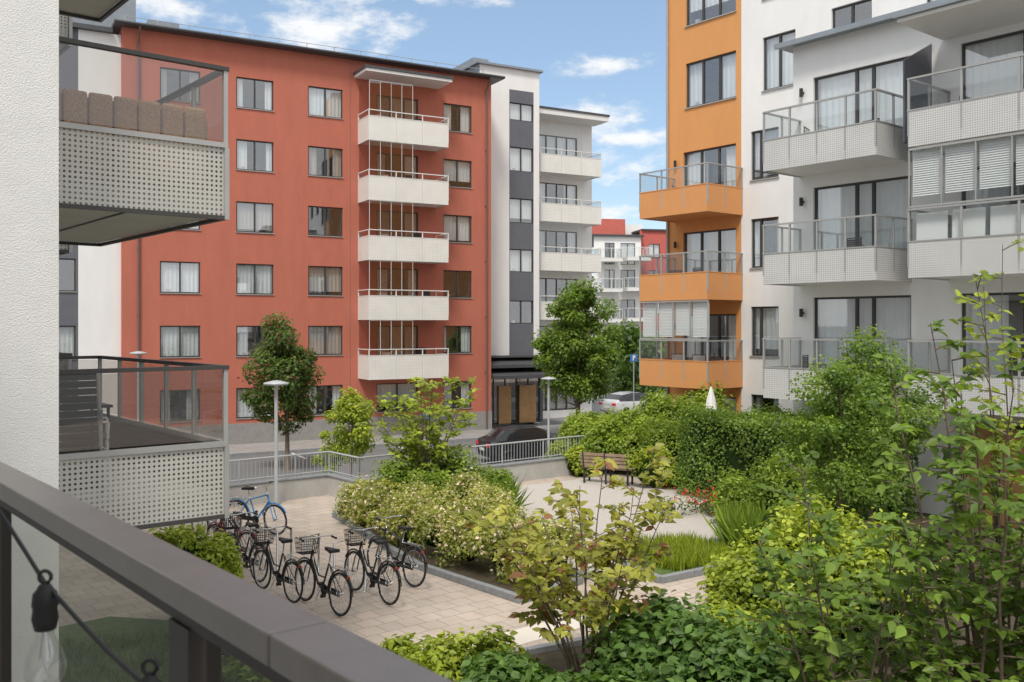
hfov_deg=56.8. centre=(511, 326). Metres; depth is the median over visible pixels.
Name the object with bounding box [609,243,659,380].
window frames
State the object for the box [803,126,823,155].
balcony chair
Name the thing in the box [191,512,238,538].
bicycle
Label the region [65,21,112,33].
roof
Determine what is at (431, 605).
courtyard paving
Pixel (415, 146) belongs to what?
balcony slab
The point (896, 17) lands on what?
roof canopy edge
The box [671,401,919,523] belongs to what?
hedge
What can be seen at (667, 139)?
downpipe
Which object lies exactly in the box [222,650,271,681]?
shrub
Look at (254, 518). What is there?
bicycle
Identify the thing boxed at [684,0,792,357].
sills
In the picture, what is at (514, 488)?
ornamental grass
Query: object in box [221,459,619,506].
concrete wall
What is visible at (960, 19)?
roof canopy
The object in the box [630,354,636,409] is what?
traffic sign
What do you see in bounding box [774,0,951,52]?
roof
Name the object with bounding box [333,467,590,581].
flowering shrub
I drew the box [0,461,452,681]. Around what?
balcony railing
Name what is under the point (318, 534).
bike rack
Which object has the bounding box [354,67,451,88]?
balcony canopy
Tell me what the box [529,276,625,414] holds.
street tree
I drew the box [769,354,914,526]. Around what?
garden tree
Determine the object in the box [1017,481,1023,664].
lilac tree
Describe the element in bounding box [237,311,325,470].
street tree
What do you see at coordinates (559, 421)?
ground
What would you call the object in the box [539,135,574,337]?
curtains
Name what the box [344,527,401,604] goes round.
bicycle
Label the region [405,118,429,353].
balcony furniture
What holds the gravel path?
on the courtyard paving
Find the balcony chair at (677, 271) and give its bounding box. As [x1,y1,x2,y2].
[670,270,681,272]
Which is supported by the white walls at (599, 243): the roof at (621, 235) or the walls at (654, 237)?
the roof at (621, 235)
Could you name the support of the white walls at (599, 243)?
on the ground at (559, 421)
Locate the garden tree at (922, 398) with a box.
[794,323,953,528]
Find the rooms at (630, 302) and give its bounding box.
[605,243,658,333]
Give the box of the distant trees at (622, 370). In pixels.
[593,317,665,394]
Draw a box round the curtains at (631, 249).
[621,244,658,332]
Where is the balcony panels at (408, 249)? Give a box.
[358,116,447,379]
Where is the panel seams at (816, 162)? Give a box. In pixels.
[816,132,816,281]
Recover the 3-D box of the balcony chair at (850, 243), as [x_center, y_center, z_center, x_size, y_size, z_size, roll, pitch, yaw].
[8.534,-1.731,23.158,0.494,0.863,0.528,0,0,-25]
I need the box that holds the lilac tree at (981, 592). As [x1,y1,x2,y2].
[846,319,1023,681]
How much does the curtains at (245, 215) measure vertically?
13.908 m
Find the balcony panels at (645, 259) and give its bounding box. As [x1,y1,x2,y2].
[598,257,650,322]
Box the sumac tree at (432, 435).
[354,376,479,479]
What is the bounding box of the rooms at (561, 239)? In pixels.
[539,184,574,409]
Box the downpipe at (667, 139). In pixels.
[666,0,668,396]
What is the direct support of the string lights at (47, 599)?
attached to the balcony railing at (212, 611)
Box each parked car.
[476,423,557,462]
[599,390,650,413]
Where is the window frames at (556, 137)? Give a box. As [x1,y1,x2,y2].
[539,134,576,410]
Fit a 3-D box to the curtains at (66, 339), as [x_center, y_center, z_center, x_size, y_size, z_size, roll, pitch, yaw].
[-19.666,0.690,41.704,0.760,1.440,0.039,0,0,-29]
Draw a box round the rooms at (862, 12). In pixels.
[687,0,1022,424]
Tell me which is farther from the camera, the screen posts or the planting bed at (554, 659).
the screen posts
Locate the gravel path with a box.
[516,477,719,579]
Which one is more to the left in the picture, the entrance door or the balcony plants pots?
the balcony plants pots
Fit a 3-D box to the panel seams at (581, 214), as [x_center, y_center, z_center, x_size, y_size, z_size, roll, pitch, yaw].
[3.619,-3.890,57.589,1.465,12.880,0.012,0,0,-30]
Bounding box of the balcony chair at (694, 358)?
[692,354,705,360]
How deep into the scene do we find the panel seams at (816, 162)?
23.08 m
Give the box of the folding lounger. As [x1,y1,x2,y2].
[59,373,106,492]
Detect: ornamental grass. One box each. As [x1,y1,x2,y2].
[449,469,531,513]
[631,530,732,570]
[701,495,779,556]
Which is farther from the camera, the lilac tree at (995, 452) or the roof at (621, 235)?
the roof at (621, 235)
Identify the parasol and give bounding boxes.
[703,387,716,419]
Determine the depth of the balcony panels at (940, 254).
21.89 m
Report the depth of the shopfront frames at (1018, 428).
21.21 m
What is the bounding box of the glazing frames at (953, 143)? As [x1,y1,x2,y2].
[640,131,1023,339]
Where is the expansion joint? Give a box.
[350,60,350,411]
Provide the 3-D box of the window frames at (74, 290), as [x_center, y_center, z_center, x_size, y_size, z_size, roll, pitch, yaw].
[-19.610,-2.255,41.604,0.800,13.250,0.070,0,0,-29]
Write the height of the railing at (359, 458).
0.602 m
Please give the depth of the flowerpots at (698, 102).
33.33 m
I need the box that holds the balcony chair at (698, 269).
[693,267,701,271]
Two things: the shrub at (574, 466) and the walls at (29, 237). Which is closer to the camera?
the walls at (29, 237)
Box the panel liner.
[61,16,217,490]
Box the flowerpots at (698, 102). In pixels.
[695,19,984,271]
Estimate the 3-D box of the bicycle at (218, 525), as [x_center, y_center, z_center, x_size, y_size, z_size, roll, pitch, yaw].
[-5.312,3.941,17.962,1.786,1.092,0.643,0,-3,41]
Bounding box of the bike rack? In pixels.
[226,517,379,590]
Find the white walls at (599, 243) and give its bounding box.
[594,236,640,382]
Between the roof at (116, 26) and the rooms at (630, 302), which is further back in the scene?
the rooms at (630, 302)
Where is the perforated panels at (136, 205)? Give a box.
[59,0,223,525]
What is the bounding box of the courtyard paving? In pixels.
[59,467,748,649]
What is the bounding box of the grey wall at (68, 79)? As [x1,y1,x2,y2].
[59,29,77,410]
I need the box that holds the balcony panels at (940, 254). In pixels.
[763,90,1023,416]
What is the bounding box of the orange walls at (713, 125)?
[669,0,740,413]
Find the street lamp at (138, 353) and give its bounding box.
[130,351,146,420]
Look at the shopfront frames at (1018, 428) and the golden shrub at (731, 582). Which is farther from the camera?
the shopfront frames at (1018, 428)
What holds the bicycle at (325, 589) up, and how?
on the courtyard paving
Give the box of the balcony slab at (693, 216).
[645,211,736,300]
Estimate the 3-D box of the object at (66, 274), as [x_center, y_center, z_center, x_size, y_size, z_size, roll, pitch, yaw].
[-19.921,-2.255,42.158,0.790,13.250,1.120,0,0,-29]
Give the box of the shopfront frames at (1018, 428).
[959,426,1023,524]
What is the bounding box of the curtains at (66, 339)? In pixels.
[59,327,73,355]
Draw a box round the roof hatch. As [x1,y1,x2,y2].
[146,20,178,27]
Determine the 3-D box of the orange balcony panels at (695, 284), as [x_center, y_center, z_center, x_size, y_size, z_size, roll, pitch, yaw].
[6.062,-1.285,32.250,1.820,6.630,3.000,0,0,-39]
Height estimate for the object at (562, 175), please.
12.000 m
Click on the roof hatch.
(163, 23)
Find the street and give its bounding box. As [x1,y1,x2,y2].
[221,425,565,482]
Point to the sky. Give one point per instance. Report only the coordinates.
(608, 57)
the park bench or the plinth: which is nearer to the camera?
the park bench
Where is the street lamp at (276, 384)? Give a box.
[263,380,288,504]
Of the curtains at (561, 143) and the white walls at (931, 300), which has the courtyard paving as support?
the white walls at (931, 300)
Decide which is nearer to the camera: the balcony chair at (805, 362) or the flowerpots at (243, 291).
the balcony chair at (805, 362)
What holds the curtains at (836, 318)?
attached to the rooms at (862, 12)
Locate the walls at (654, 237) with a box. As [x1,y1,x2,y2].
[640,230,665,357]
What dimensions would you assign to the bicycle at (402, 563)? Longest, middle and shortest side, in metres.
1.786 x 1.092 x 0.643 m
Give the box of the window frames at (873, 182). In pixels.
[685,0,1023,506]
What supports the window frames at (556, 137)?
attached to the walls at (582, 134)
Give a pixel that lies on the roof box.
(128, 8)
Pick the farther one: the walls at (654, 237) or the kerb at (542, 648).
the walls at (654, 237)
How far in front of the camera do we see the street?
41.77 m
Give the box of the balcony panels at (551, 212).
[539,153,600,368]
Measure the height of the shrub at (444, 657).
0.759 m
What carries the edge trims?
attached to the walls at (29, 237)
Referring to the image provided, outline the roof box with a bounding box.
[73,0,135,26]
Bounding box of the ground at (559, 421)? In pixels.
[349,385,665,478]
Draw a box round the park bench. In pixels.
[580,451,634,485]
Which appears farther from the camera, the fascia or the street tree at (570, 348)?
the fascia
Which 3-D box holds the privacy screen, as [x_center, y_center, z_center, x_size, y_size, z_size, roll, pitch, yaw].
[9.454,-5.450,22.074,1.250,2.500,0.040,0,0,-39]
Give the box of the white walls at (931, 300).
[741,0,1023,516]
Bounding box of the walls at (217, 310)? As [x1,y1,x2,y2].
[118,27,490,426]
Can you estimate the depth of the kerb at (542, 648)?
13.01 m
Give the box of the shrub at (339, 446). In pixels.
[311,422,354,472]
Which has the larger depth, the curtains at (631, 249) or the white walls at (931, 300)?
the curtains at (631, 249)
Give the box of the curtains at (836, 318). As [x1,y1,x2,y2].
[687,0,1022,503]
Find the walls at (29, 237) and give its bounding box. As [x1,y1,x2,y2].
[0,0,58,681]
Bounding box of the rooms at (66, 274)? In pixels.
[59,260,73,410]
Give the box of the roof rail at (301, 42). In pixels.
[124,15,483,72]
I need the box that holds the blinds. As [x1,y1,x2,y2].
[643,135,1023,336]
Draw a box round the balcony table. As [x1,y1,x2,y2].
[63,402,112,461]
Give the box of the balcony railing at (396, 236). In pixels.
[358,109,448,374]
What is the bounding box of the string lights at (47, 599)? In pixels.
[0,509,161,681]
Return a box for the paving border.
[468,617,584,648]
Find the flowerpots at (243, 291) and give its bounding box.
[166,166,449,354]
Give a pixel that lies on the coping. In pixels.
(342, 477)
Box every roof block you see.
[592,219,624,233]
[625,224,642,234]
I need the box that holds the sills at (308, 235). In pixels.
[159,98,472,422]
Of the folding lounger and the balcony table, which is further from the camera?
the balcony table
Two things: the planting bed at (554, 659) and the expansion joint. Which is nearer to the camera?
the planting bed at (554, 659)
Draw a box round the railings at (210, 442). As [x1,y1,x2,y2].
[59,16,228,517]
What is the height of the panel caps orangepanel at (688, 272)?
5.780 m
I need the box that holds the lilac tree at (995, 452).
[948,237,1023,663]
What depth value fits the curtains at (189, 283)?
45.78 m
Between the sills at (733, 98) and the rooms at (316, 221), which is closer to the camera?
the sills at (733, 98)
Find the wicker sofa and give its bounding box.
[59,88,207,192]
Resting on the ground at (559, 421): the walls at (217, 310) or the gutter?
the walls at (217, 310)
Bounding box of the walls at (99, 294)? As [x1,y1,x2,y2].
[78,29,120,415]
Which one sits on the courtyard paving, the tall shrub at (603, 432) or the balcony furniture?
the tall shrub at (603, 432)
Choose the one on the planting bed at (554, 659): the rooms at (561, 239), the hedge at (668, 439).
the hedge at (668, 439)
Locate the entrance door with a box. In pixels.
[498,385,535,423]
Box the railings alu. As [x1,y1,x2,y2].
[639,53,1023,403]
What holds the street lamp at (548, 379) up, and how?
on the ground at (559, 421)
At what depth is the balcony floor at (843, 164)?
22.98 m
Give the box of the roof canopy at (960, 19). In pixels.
[897,0,1023,40]
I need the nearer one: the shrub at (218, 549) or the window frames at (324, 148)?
the shrub at (218, 549)
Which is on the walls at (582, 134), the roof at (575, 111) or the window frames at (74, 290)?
the roof at (575, 111)
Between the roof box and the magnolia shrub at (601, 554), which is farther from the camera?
the roof box
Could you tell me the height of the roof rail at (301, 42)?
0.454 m
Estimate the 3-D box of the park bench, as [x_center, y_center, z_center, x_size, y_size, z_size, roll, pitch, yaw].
[2.727,4.038,27.050,1.500,0.924,0.610,0,0,25]
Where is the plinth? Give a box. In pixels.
[169,411,491,444]
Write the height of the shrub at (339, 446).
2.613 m
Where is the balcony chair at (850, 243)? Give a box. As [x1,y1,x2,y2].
[847,237,862,255]
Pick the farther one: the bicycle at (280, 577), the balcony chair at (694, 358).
the balcony chair at (694, 358)
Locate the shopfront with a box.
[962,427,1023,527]
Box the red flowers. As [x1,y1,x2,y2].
[656,480,725,523]
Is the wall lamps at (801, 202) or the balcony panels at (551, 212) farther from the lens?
the balcony panels at (551, 212)
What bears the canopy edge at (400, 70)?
on the balcony canopy at (417, 80)
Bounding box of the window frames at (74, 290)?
[59,258,75,410]
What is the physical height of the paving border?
0.001 m
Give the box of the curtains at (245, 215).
[161,69,415,354]
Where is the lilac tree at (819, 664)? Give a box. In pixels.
[733,450,1005,681]
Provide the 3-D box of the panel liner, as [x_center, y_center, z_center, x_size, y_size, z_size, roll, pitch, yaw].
[-5.846,-1.514,12.832,0.005,6.287,9.280,0,0,-40]
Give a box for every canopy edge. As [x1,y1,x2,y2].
[353,64,453,79]
[893,0,966,19]
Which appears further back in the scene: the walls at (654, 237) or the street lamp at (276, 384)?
the walls at (654, 237)
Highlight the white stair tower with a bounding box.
[453,57,558,425]
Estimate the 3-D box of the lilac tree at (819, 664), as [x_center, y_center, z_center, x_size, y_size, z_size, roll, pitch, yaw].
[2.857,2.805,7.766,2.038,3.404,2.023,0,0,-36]
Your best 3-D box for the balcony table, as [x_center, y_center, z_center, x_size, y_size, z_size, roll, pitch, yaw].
[-5.056,1.255,10.756,0.800,0.730,0.700,0,0,-40]
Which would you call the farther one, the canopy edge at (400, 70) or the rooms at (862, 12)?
the canopy edge at (400, 70)
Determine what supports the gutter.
attached to the roof at (116, 26)
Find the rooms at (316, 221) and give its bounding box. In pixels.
[167,70,469,419]
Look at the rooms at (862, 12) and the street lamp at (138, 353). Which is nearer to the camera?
the rooms at (862, 12)
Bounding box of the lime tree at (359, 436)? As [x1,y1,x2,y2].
[321,386,376,476]
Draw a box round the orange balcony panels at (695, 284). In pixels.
[640,184,742,388]
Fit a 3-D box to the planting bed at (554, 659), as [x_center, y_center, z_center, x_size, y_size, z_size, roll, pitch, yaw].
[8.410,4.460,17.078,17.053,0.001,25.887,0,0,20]
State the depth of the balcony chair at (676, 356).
32.70 m
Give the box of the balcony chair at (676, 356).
[671,354,682,359]
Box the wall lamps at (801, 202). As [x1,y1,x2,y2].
[674,88,803,328]
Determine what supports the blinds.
hanging from the balcony
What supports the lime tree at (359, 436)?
on the ground at (559, 421)
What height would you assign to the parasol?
2.820 m
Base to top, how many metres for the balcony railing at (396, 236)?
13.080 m
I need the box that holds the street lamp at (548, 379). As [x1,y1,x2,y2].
[541,377,556,454]
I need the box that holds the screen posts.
[369,80,412,354]
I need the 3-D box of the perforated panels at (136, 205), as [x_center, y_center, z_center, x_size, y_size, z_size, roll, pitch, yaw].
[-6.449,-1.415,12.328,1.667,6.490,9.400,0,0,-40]
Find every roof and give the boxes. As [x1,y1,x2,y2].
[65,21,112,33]
[111,19,502,84]
[539,106,609,116]
[592,229,665,246]
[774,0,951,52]
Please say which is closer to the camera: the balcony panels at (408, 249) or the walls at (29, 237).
the walls at (29, 237)
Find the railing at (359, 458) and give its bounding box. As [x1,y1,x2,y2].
[229,435,584,482]
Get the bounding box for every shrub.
[148,524,244,578]
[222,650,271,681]
[311,422,354,472]
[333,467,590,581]
[370,441,514,503]
[379,624,534,681]
[458,589,814,681]
[459,442,682,672]
[539,440,681,489]
[554,380,738,464]
[692,487,958,655]
[708,455,836,554]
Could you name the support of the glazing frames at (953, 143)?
on the railings alu
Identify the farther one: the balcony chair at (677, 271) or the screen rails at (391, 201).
the screen rails at (391, 201)
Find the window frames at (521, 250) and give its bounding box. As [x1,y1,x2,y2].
[492,102,538,423]
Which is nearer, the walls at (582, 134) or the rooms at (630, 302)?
the walls at (582, 134)
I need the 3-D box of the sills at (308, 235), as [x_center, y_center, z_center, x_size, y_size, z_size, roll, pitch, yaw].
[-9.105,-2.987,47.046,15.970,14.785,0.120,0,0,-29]
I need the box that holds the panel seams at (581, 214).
[581,157,581,271]
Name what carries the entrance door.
in the white stair tower
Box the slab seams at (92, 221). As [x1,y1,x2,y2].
[59,212,124,231]
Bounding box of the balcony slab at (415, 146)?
[360,140,445,263]
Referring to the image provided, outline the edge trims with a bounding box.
[59,0,228,529]
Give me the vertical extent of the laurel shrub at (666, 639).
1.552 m
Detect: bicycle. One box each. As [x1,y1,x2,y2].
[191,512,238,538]
[206,502,258,567]
[220,512,268,582]
[229,481,286,534]
[251,526,304,602]
[294,535,353,615]
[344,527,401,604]
[367,515,427,586]
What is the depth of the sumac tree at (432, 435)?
23.35 m
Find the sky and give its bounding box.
[136,0,665,275]
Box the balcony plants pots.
[376,114,389,354]
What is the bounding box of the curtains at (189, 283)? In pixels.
[161,78,469,420]
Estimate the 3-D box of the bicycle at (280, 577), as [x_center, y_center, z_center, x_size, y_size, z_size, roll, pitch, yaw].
[-3.894,3.940,15.775,0.643,1.092,1.786,3,-2,-41]
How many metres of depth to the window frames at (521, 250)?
55.16 m
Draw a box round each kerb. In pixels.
[332,500,582,602]
[512,631,612,654]
[623,538,732,583]
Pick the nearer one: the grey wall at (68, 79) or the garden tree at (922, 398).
the garden tree at (922, 398)
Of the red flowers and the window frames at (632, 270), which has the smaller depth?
the red flowers
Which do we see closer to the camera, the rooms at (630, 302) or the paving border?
the paving border
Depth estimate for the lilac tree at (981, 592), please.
7.28 m
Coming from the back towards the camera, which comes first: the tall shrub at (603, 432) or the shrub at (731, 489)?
the tall shrub at (603, 432)
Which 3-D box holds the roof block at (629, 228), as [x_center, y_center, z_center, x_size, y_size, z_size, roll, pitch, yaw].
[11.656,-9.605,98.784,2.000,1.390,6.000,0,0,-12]
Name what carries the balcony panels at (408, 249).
attached to the walls at (217, 310)
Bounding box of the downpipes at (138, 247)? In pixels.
[137,25,491,429]
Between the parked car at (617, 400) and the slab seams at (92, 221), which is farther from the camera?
the parked car at (617, 400)
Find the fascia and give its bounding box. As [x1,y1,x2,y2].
[539,108,608,126]
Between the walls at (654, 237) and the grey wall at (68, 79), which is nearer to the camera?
the grey wall at (68, 79)
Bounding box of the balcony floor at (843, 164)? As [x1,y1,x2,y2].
[767,119,1023,414]
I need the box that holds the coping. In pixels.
[221,456,569,487]
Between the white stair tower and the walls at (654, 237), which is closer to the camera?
the white stair tower
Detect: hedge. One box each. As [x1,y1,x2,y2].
[638,413,693,486]
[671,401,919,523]
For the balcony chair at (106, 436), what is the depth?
9.90 m
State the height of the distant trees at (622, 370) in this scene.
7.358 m
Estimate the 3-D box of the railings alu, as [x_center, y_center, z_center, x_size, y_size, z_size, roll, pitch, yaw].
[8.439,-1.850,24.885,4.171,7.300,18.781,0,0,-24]
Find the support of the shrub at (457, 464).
on the planting bed at (478, 570)
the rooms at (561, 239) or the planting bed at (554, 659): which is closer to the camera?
the planting bed at (554, 659)
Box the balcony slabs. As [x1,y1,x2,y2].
[59,0,220,524]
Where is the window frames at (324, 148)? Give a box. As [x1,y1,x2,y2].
[160,67,470,421]
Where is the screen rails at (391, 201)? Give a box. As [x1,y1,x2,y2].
[369,79,412,320]
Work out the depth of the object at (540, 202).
57.24 m
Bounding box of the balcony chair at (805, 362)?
[802,355,825,372]
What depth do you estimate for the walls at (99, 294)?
42.22 m
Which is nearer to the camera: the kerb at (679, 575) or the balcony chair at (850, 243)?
the kerb at (679, 575)
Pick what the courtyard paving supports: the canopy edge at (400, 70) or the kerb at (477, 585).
the kerb at (477, 585)
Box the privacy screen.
[903,44,931,143]
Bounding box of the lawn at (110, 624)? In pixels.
[59,616,255,681]
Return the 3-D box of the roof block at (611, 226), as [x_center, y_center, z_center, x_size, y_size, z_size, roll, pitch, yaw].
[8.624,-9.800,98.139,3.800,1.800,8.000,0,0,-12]
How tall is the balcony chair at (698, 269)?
0.863 m
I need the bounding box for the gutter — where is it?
[115,19,504,78]
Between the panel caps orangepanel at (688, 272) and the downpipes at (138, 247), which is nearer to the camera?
the panel caps orangepanel at (688, 272)
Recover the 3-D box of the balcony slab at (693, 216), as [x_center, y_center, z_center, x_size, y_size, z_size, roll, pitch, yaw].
[6.082,-0.975,32.266,1.770,5.950,2.900,0,0,-39]
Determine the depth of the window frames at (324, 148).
47.02 m
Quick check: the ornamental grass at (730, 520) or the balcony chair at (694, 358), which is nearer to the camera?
the ornamental grass at (730, 520)
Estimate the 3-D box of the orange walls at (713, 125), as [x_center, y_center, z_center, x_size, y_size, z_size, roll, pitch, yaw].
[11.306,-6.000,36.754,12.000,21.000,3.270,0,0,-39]
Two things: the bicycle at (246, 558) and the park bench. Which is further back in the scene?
the park bench
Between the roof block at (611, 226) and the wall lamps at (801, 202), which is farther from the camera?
the roof block at (611, 226)
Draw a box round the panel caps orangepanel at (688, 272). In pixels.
[639,183,742,361]
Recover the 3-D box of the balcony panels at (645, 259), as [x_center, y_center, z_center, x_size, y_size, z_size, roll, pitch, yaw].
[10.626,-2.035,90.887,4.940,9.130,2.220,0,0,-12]
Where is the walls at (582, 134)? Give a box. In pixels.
[539,120,591,418]
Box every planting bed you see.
[349,502,570,591]
[455,510,1023,681]
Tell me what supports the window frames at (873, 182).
attached to the white walls at (931, 300)
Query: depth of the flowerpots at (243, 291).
45.15 m

